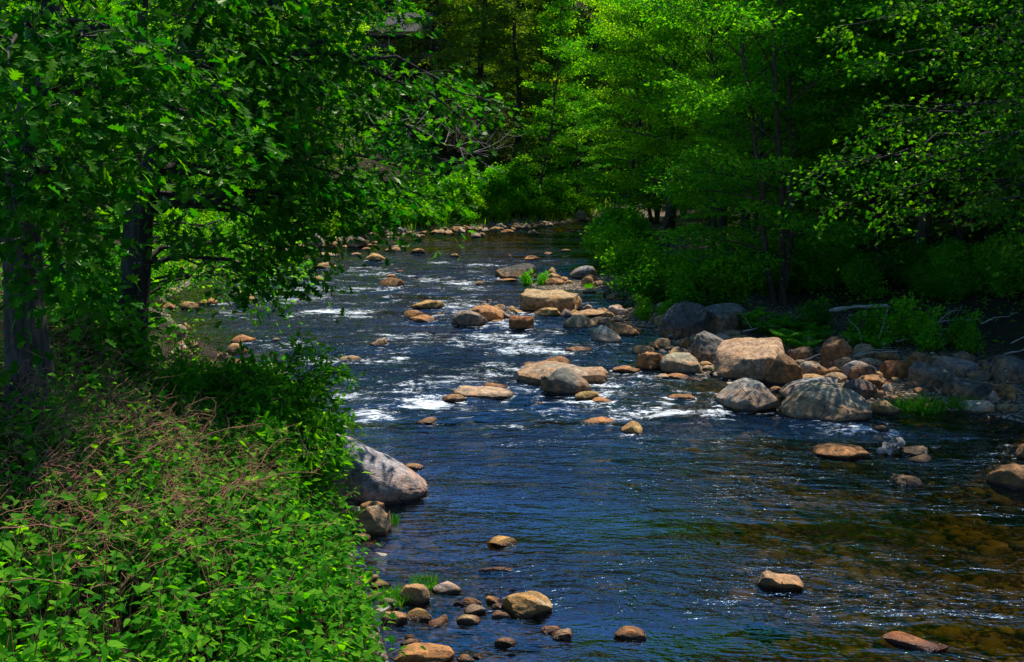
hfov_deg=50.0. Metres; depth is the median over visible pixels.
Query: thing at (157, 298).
stone
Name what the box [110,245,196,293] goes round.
bush
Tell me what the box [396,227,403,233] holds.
stone
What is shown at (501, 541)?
boulder
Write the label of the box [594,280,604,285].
stone
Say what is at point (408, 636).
stone
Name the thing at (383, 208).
bush
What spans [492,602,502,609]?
stone
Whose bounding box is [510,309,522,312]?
stone
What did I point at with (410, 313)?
boulder
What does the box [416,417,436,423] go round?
boulder
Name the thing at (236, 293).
boulder
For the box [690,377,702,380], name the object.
stone
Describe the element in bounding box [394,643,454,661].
boulder
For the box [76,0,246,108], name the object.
hemlock tree
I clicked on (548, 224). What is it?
stone
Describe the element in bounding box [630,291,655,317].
shrub
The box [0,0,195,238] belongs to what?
beech tree
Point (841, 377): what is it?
boulder
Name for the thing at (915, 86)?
maple tree
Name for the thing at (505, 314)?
stone
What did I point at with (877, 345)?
fern
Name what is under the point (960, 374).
stone
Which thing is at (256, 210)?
bush
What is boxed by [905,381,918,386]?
cobble
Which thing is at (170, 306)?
stone
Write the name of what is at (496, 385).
boulder
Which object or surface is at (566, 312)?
stone
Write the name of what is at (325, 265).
boulder
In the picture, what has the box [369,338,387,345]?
boulder
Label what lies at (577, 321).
boulder
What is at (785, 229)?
birch tree
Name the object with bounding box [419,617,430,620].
stone
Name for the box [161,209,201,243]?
bush
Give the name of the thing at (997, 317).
drift stick
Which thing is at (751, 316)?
fern
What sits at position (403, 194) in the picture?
bush
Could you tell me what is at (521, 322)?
boulder
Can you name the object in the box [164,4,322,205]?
beech tree
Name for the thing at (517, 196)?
bush
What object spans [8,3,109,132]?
maple tree
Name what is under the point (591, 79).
hemlock tree
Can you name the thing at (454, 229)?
stone
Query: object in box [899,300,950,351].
shrub
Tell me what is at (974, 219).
birch tree
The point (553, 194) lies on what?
bush
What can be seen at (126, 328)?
shrub
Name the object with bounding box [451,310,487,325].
boulder
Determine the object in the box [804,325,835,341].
fern
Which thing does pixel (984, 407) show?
boulder
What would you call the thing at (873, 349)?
drift stick
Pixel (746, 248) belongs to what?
forest undergrowth
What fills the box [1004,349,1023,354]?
drift stick
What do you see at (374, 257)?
boulder
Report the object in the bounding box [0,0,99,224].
maple tree
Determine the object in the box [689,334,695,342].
stone
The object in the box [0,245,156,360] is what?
shrub
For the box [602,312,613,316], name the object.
stone
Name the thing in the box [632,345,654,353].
boulder
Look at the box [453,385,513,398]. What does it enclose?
boulder
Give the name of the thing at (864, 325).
shrub
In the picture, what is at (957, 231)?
beech tree
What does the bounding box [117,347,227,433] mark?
shrub
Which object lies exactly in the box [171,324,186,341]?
boulder
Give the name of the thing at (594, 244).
bush
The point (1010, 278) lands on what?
bush
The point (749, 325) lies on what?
drift stick
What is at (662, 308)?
shrub
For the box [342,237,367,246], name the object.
boulder
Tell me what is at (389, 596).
grass tuft
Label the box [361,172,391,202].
bush
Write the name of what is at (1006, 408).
boulder
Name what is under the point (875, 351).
drift stick
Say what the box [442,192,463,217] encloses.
bush
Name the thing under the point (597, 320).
stone
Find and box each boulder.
[164,288,179,294]
[169,343,192,365]
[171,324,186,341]
[178,340,197,353]
[179,301,198,308]
[199,297,217,303]
[227,343,246,353]
[231,335,255,342]
[234,291,253,303]
[308,234,324,247]
[312,262,335,268]
[314,429,427,504]
[339,355,361,360]
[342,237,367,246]
[347,501,359,505]
[352,505,390,534]
[353,533,370,541]
[358,574,379,580]
[360,501,385,509]
[365,253,385,260]
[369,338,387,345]
[370,579,390,588]
[379,277,404,286]
[379,598,398,606]
[381,611,406,623]
[384,247,401,250]
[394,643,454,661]
[400,583,429,604]
[400,638,419,645]
[404,310,422,317]
[405,463,423,469]
[406,608,431,620]
[409,315,434,321]
[410,300,444,308]
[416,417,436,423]
[428,614,447,626]
[432,581,461,593]
[442,394,466,401]
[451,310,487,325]
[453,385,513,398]
[456,614,480,623]
[457,654,473,661]
[461,597,482,607]
[464,604,485,614]
[469,305,503,321]
[478,567,511,570]
[483,382,507,387]
[487,535,517,546]
[492,611,509,617]
[494,637,515,645]
[495,263,535,278]
[496,278,515,280]
[502,591,551,617]
[509,315,533,328]
[516,360,608,385]
[520,288,581,311]
[532,307,559,315]
[540,367,591,394]
[540,626,559,632]
[545,278,564,284]
[546,356,569,363]
[551,628,572,639]
[563,315,596,328]
[565,346,592,351]
[570,266,595,277]
[572,309,605,316]
[575,391,599,400]
[583,417,615,422]
[591,325,621,342]
[592,397,611,402]
[599,321,640,335]
[608,305,628,314]
[612,365,639,372]
[613,626,646,639]
[621,421,642,433]
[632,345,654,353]
[636,351,662,369]
[654,338,670,347]
[659,301,707,339]
[660,352,701,373]
[667,373,689,378]
[667,394,694,399]
[691,331,723,362]
[705,303,744,333]
[714,337,784,381]
[714,378,778,412]
[716,333,729,339]
[723,330,742,335]
[730,335,754,338]
[756,570,803,590]
[764,353,802,384]
[779,377,837,398]
[780,380,872,421]
[787,346,812,360]
[795,360,806,364]
[800,361,820,373]
[803,374,822,377]
[812,443,870,459]
[813,366,827,374]
[821,336,852,366]
[824,372,846,382]
[833,357,852,368]
[841,360,867,376]
[843,379,876,398]
[847,364,875,379]
[853,343,873,357]
[857,374,885,389]
[859,357,881,368]
[870,399,899,414]
[872,425,888,431]
[874,351,899,360]
[876,436,905,454]
[879,360,907,378]
[881,631,948,651]
[889,474,921,486]
[900,446,927,455]
[904,352,930,367]
[907,360,950,386]
[909,453,930,462]
[932,356,979,374]
[942,373,996,400]
[953,351,975,360]
[958,400,994,413]
[965,370,991,380]
[986,463,1023,489]
[991,355,1023,382]
[995,383,1015,396]
[995,403,1017,412]
[1015,444,1023,458]
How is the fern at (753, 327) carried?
on the ground at (1006, 328)
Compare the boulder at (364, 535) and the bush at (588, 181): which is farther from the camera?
the bush at (588, 181)
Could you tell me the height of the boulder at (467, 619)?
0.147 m
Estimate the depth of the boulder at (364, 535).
16.74 m
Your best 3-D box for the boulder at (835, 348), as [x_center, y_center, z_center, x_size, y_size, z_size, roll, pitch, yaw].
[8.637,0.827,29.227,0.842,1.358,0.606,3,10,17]
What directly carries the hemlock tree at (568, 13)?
on the ground at (1006, 328)
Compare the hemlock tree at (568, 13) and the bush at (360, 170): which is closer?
the bush at (360, 170)
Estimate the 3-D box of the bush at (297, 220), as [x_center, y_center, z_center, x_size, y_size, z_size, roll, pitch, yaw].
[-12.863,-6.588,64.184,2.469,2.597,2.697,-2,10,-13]
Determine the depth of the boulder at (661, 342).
32.45 m
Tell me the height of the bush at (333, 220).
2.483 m
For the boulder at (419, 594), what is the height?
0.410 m
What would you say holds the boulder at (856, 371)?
on the ground at (1006, 328)
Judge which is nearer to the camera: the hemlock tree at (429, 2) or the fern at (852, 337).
the fern at (852, 337)
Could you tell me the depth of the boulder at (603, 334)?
33.31 m
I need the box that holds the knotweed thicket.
[0,277,425,661]
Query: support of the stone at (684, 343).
on the ground at (1006, 328)
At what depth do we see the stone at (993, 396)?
25.25 m
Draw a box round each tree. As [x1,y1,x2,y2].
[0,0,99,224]
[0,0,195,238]
[0,0,312,451]
[0,10,52,204]
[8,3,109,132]
[19,0,251,197]
[48,0,277,188]
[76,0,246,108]
[92,0,526,382]
[150,184,330,333]
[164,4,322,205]
[180,6,313,75]
[188,1,349,168]
[258,0,391,172]
[269,0,376,36]
[284,0,404,37]
[290,0,366,167]
[377,0,500,115]
[383,0,390,11]
[406,0,549,157]
[408,0,455,23]
[455,0,557,31]
[455,0,575,181]
[466,0,583,61]
[504,0,596,214]
[514,0,648,170]
[516,0,592,44]
[520,83,625,212]
[548,0,709,211]
[550,8,672,170]
[553,0,719,223]
[567,0,731,235]
[573,0,734,250]
[582,0,866,211]
[601,0,937,303]
[622,24,703,216]
[629,0,832,257]
[630,0,781,259]
[632,2,821,241]
[636,2,860,277]
[644,0,945,251]
[658,0,778,225]
[709,0,859,242]
[710,1,953,227]
[725,2,987,235]
[729,0,1001,266]
[730,2,1008,209]
[764,0,1023,247]
[770,0,1023,279]
[782,16,946,207]
[799,0,1023,244]
[822,0,1023,242]
[878,5,999,208]
[881,0,1023,165]
[903,7,1012,230]
[931,0,1023,177]
[968,0,1023,175]
[986,123,1023,217]
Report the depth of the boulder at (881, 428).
23.19 m
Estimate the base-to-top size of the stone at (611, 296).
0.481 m
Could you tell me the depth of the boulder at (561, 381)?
26.47 m
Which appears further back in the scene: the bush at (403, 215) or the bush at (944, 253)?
the bush at (403, 215)
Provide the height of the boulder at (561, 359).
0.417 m
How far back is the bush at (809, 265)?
38.96 m
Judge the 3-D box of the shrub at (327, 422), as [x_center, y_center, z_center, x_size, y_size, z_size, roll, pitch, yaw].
[-3.979,1.601,18.024,2.168,1.941,2.309,7,12,34]
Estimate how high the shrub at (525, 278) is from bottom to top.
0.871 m
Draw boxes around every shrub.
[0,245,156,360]
[0,260,174,388]
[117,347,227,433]
[173,339,276,431]
[186,401,311,519]
[203,347,316,399]
[241,378,354,442]
[241,409,371,513]
[519,267,534,284]
[536,271,549,284]
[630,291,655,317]
[654,297,676,315]
[791,292,835,334]
[843,307,894,345]
[856,290,924,345]
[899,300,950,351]
[940,305,987,356]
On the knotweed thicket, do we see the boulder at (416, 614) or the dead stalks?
the dead stalks
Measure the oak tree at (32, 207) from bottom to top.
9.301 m
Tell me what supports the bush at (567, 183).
on the ground at (1006, 328)
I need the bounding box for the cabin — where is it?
[364,12,438,69]
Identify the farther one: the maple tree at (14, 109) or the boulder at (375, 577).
the maple tree at (14, 109)
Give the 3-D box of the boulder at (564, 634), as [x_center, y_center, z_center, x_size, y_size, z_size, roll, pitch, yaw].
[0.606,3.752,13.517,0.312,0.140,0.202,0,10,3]
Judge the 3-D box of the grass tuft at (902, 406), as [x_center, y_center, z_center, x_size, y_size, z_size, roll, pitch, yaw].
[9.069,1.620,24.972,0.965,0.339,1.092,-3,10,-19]
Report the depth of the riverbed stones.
17.17 m
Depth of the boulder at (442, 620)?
13.82 m
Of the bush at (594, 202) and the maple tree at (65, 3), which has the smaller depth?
the maple tree at (65, 3)
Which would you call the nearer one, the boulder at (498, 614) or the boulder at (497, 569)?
the boulder at (498, 614)
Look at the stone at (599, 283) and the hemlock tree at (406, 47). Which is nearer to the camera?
the stone at (599, 283)
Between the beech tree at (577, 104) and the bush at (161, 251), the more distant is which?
the beech tree at (577, 104)
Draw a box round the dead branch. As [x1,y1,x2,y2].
[375,94,520,180]
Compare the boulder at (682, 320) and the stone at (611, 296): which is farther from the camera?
the stone at (611, 296)
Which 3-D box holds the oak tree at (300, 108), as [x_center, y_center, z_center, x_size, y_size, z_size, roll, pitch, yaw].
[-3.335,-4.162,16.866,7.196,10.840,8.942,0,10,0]
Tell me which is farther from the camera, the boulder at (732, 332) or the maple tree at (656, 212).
the maple tree at (656, 212)
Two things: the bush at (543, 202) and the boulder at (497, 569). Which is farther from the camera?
the bush at (543, 202)
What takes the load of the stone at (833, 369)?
on the ground at (1006, 328)
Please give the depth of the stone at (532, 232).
72.14 m
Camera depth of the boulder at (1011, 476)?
19.37 m
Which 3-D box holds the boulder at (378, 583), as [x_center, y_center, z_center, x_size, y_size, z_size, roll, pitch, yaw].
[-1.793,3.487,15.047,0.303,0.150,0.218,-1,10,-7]
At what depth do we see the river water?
18.89 m
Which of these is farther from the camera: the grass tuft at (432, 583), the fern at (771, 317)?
the fern at (771, 317)
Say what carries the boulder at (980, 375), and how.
on the ground at (1006, 328)
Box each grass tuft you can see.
[336,504,365,521]
[378,582,410,606]
[386,586,405,602]
[390,511,399,523]
[407,568,438,588]
[583,283,594,287]
[637,313,651,320]
[890,393,929,411]
[898,388,951,413]
[940,392,984,410]
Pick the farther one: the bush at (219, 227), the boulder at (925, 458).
the bush at (219, 227)
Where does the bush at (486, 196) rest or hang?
on the ground at (1006, 328)
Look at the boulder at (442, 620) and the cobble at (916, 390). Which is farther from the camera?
the cobble at (916, 390)
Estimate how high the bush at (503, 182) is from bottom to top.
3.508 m
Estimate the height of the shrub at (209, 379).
1.863 m
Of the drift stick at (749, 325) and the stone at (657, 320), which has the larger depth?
the stone at (657, 320)
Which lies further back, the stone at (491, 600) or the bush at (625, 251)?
the bush at (625, 251)
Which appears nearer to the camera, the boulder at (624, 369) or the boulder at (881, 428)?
the boulder at (881, 428)
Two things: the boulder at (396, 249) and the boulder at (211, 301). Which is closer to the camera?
the boulder at (211, 301)
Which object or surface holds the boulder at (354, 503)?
on the ground at (1006, 328)
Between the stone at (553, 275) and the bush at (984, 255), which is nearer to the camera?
the bush at (984, 255)
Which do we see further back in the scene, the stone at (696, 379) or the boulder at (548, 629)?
the stone at (696, 379)
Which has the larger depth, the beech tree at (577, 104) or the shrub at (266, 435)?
the beech tree at (577, 104)
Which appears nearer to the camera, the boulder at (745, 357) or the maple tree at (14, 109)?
the boulder at (745, 357)
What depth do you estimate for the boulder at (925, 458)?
20.82 m
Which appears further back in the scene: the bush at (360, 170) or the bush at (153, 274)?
the bush at (360, 170)
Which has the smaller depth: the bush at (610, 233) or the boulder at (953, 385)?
the boulder at (953, 385)
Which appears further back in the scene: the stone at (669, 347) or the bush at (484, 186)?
the bush at (484, 186)
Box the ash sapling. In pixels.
[207,328,366,489]
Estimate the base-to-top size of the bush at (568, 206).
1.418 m
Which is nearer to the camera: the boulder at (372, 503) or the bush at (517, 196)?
the boulder at (372, 503)
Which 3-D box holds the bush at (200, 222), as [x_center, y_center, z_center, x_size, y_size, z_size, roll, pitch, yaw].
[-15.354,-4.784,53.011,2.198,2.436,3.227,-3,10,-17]
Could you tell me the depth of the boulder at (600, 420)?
23.69 m
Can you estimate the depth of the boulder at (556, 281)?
46.17 m
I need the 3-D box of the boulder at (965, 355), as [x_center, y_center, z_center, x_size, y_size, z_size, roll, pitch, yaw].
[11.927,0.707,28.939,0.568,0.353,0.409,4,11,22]
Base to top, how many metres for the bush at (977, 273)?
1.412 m
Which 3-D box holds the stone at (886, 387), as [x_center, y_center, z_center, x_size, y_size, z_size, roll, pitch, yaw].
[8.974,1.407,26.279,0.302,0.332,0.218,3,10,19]
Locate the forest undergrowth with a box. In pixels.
[0,4,1023,363]
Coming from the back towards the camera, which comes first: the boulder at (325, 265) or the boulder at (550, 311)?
the boulder at (325, 265)
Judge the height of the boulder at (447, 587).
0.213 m
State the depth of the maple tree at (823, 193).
53.31 m
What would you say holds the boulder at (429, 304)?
in the river water
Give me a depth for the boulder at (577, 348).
31.88 m
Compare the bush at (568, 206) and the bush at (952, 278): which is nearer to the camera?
the bush at (952, 278)
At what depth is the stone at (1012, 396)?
25.34 m
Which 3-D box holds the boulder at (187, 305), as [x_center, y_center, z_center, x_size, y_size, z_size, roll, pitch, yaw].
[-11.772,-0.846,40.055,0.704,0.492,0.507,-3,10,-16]
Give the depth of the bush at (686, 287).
37.29 m
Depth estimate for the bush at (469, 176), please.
79.49 m
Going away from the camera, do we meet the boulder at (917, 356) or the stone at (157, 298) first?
the boulder at (917, 356)
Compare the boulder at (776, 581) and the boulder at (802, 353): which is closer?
the boulder at (776, 581)
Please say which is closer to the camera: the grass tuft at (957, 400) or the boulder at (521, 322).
the grass tuft at (957, 400)
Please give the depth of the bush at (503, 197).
81.47 m
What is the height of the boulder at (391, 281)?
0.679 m
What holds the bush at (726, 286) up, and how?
on the ground at (1006, 328)
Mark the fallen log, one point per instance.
(839, 309)
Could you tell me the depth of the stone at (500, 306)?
38.89 m
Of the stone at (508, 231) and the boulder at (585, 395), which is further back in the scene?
the stone at (508, 231)
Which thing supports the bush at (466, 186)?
on the ground at (1006, 328)
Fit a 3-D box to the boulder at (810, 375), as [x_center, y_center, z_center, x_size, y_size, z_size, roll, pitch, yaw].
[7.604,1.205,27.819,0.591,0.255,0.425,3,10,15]
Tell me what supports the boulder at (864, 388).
on the ground at (1006, 328)
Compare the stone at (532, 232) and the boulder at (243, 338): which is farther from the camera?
the stone at (532, 232)
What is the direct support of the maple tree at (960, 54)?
on the ground at (1006, 328)
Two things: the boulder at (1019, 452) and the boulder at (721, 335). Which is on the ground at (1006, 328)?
the boulder at (721, 335)
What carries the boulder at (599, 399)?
on the river water
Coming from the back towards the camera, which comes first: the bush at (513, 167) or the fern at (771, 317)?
the bush at (513, 167)
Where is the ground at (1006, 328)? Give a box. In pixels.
[0,0,1023,661]
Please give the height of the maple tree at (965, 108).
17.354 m
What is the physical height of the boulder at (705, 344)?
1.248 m
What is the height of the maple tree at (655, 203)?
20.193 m
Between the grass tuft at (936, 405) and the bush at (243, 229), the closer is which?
the grass tuft at (936, 405)
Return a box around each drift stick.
[741,312,776,331]
[853,343,898,356]
[853,347,898,355]
[934,304,977,323]
[981,311,1020,323]
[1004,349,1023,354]
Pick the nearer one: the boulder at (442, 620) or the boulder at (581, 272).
the boulder at (442, 620)
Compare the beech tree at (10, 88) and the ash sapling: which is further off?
the beech tree at (10, 88)
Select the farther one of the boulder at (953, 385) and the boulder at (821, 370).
the boulder at (821, 370)
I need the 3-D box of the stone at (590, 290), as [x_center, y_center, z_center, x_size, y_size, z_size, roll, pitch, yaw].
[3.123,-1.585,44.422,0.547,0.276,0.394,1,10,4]
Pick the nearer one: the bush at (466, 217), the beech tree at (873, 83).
the beech tree at (873, 83)
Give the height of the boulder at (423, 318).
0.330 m
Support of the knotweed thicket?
on the ground at (1006, 328)
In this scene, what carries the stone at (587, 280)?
on the ground at (1006, 328)
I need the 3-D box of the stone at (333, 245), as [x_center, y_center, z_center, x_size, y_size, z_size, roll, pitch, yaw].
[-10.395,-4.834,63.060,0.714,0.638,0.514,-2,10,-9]
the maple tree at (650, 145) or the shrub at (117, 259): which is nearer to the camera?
the shrub at (117, 259)
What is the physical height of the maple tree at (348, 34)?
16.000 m
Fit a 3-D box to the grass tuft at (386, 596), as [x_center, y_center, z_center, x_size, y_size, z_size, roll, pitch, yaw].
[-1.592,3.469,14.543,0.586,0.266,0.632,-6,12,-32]
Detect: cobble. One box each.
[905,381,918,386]
[913,387,923,393]
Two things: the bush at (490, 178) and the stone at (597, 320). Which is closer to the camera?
the stone at (597, 320)
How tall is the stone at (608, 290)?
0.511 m
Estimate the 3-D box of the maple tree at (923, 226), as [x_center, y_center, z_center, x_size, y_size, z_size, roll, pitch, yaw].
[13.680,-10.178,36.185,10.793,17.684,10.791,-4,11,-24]
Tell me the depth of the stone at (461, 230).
73.48 m
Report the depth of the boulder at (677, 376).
28.22 m
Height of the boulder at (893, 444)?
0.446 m
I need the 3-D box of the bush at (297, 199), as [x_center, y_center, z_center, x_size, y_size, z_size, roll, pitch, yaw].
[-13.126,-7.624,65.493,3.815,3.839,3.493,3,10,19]
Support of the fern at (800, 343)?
on the ground at (1006, 328)
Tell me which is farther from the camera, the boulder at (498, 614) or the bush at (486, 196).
the bush at (486, 196)
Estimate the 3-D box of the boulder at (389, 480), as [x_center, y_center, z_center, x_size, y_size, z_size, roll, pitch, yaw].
[-2.528,2.683,18.921,2.160,2.237,1.188,-1,10,-8]
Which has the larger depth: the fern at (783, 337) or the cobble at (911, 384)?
the fern at (783, 337)
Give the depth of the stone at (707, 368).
29.01 m
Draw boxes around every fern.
[737,307,766,325]
[743,318,773,333]
[753,319,789,336]
[763,312,793,327]
[769,328,810,346]
[778,316,815,334]
[786,333,821,347]
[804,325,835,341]
[839,331,868,345]
[863,336,891,350]
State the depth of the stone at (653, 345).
32.22 m
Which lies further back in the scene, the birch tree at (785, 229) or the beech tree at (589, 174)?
the beech tree at (589, 174)
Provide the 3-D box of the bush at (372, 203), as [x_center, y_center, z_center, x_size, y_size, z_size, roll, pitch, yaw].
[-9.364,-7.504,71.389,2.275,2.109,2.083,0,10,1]
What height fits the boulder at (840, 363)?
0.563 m
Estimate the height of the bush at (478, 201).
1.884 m
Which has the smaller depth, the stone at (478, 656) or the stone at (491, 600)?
the stone at (478, 656)
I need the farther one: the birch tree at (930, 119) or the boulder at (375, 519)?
the birch tree at (930, 119)
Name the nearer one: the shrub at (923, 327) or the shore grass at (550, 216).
the shrub at (923, 327)
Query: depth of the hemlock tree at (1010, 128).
40.95 m
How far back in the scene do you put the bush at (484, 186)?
78.99 m
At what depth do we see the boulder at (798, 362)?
29.36 m
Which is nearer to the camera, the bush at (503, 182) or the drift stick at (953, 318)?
the drift stick at (953, 318)
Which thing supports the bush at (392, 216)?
on the ground at (1006, 328)
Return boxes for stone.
[149,295,162,310]
[163,302,175,309]
[217,352,228,361]
[325,242,336,247]
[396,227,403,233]
[405,634,414,638]
[410,248,424,252]
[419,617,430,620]
[452,226,466,231]
[457,227,464,232]
[471,232,480,237]
[472,653,483,658]
[485,596,499,604]
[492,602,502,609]
[494,304,505,311]
[500,229,513,232]
[500,309,509,317]
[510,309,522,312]
[522,223,530,227]
[524,255,539,260]
[527,230,538,233]
[545,221,552,226]
[545,273,560,277]
[548,267,555,273]
[561,309,572,316]
[575,211,585,219]
[581,276,592,285]
[582,305,592,309]
[583,288,595,292]
[593,318,602,323]
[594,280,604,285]
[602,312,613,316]
[603,287,611,295]
[606,293,617,299]
[648,342,657,348]
[654,315,661,324]
[657,374,668,378]
[664,345,673,350]
[671,347,684,352]
[679,337,689,347]
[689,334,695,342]
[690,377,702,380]
[700,361,710,364]
[702,366,713,370]
[769,386,781,391]
[828,367,840,372]
[875,371,884,377]
[876,390,886,397]
[880,383,893,391]
[954,372,963,377]
[978,360,989,367]
[988,391,998,401]
[1006,393,1015,399]
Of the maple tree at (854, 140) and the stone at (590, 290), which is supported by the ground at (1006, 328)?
the maple tree at (854, 140)
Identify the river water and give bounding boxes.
[163,220,1023,661]
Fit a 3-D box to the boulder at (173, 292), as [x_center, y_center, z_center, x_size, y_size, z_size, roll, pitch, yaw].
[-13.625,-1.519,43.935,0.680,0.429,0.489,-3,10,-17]
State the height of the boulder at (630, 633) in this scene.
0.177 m
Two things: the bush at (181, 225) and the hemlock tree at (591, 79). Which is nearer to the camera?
the bush at (181, 225)
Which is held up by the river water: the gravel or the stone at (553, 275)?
the stone at (553, 275)
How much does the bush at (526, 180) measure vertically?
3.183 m
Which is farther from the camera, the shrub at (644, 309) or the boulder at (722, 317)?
the shrub at (644, 309)
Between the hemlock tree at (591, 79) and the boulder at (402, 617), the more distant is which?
the hemlock tree at (591, 79)
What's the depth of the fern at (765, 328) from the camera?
32.84 m
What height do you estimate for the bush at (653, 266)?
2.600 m
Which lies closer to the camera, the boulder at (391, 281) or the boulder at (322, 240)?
the boulder at (391, 281)
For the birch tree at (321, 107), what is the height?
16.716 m
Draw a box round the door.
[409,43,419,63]
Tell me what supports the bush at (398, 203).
on the ground at (1006, 328)
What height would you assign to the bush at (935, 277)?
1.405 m
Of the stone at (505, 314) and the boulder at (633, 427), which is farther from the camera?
the stone at (505, 314)
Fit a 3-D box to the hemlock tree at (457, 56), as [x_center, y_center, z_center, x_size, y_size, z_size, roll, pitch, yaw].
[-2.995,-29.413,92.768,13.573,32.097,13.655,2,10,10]
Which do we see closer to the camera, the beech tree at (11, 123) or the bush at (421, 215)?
the beech tree at (11, 123)
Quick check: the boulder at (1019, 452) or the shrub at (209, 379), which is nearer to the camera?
the shrub at (209, 379)
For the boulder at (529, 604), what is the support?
in the river water
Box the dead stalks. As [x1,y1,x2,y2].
[0,265,339,631]
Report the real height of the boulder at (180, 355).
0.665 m
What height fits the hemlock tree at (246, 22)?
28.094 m
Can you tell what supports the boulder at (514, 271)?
on the ground at (1006, 328)
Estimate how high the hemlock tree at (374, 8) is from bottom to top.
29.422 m
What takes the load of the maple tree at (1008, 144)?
on the ground at (1006, 328)
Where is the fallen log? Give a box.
[829,304,887,312]
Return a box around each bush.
[109,238,180,269]
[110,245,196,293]
[116,268,185,300]
[153,213,185,244]
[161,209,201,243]
[163,213,191,254]
[189,209,212,254]
[197,173,265,218]
[198,210,244,245]
[199,209,223,217]
[224,198,271,236]
[228,214,256,241]
[277,175,311,227]
[277,202,308,234]
[313,206,339,234]
[331,215,348,232]
[341,167,368,202]
[345,206,380,232]
[357,200,381,227]
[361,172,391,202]
[368,196,394,226]
[382,212,400,222]
[384,196,410,209]
[390,203,413,222]
[393,186,425,207]
[405,175,429,202]
[406,201,442,224]
[414,200,437,224]
[420,180,441,202]
[426,200,456,220]
[431,171,479,216]
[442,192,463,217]
[448,163,482,185]
[449,201,480,224]
[463,194,489,216]
[470,172,497,203]
[471,189,499,212]
[479,202,510,219]
[480,163,507,200]
[483,161,511,201]
[494,183,529,203]
[503,158,536,200]
[503,189,529,214]
[508,168,544,201]
[529,195,557,216]
[531,173,578,205]
[545,167,585,194]
[553,198,576,212]
[555,190,592,212]
[569,159,599,198]
[578,193,599,211]
[580,200,634,251]
[581,222,641,262]
[586,213,635,272]
[595,230,680,289]
[605,244,687,302]
[611,195,660,244]
[656,241,714,306]
[662,249,685,286]
[689,243,763,307]
[756,259,778,291]
[791,226,856,290]
[838,250,889,300]
[906,258,962,301]
[913,258,990,300]
[913,261,976,299]
[926,235,977,269]
[958,240,992,287]
[965,259,1023,294]
[967,228,1023,289]
[975,245,1023,301]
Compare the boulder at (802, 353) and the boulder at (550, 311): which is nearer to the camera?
the boulder at (802, 353)
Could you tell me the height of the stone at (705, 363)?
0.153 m
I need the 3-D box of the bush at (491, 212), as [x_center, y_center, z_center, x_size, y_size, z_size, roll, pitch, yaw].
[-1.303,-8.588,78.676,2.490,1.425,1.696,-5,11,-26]
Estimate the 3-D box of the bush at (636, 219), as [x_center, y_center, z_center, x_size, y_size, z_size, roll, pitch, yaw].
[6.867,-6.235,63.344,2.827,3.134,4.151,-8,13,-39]
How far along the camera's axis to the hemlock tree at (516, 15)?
90.71 m
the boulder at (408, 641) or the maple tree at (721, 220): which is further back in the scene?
the maple tree at (721, 220)
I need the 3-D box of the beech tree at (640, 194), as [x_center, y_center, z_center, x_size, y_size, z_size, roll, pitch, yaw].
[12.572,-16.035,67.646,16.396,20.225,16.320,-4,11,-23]
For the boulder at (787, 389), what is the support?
on the ground at (1006, 328)
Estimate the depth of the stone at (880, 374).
27.47 m
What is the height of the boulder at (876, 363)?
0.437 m
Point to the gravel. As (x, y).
(889, 390)
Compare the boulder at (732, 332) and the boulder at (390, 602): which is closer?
the boulder at (390, 602)
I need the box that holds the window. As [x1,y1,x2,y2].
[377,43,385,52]
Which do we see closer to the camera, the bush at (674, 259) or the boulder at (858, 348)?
the boulder at (858, 348)
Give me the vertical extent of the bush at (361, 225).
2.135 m
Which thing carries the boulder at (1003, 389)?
on the ground at (1006, 328)
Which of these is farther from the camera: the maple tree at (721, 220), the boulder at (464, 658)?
the maple tree at (721, 220)
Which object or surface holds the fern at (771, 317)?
on the ground at (1006, 328)
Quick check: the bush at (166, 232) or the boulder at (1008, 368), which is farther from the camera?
the bush at (166, 232)
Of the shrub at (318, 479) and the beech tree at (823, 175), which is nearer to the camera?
the shrub at (318, 479)
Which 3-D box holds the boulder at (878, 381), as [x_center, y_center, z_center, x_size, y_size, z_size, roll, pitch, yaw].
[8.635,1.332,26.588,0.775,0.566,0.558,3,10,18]
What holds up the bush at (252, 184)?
on the ground at (1006, 328)
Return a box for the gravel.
[151,225,1022,418]
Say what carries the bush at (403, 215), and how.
on the ground at (1006, 328)
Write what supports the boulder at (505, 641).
on the river water
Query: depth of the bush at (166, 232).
48.11 m
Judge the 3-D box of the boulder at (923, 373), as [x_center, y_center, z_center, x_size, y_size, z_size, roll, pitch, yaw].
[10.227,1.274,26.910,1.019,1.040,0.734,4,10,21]
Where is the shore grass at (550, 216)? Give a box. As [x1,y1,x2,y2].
[121,196,610,272]
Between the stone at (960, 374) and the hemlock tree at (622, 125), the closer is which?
the stone at (960, 374)
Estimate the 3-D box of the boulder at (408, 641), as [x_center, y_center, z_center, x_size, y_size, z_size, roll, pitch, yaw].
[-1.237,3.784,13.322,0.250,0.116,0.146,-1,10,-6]
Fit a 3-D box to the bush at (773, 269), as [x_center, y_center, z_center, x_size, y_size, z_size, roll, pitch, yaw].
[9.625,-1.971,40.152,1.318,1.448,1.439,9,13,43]

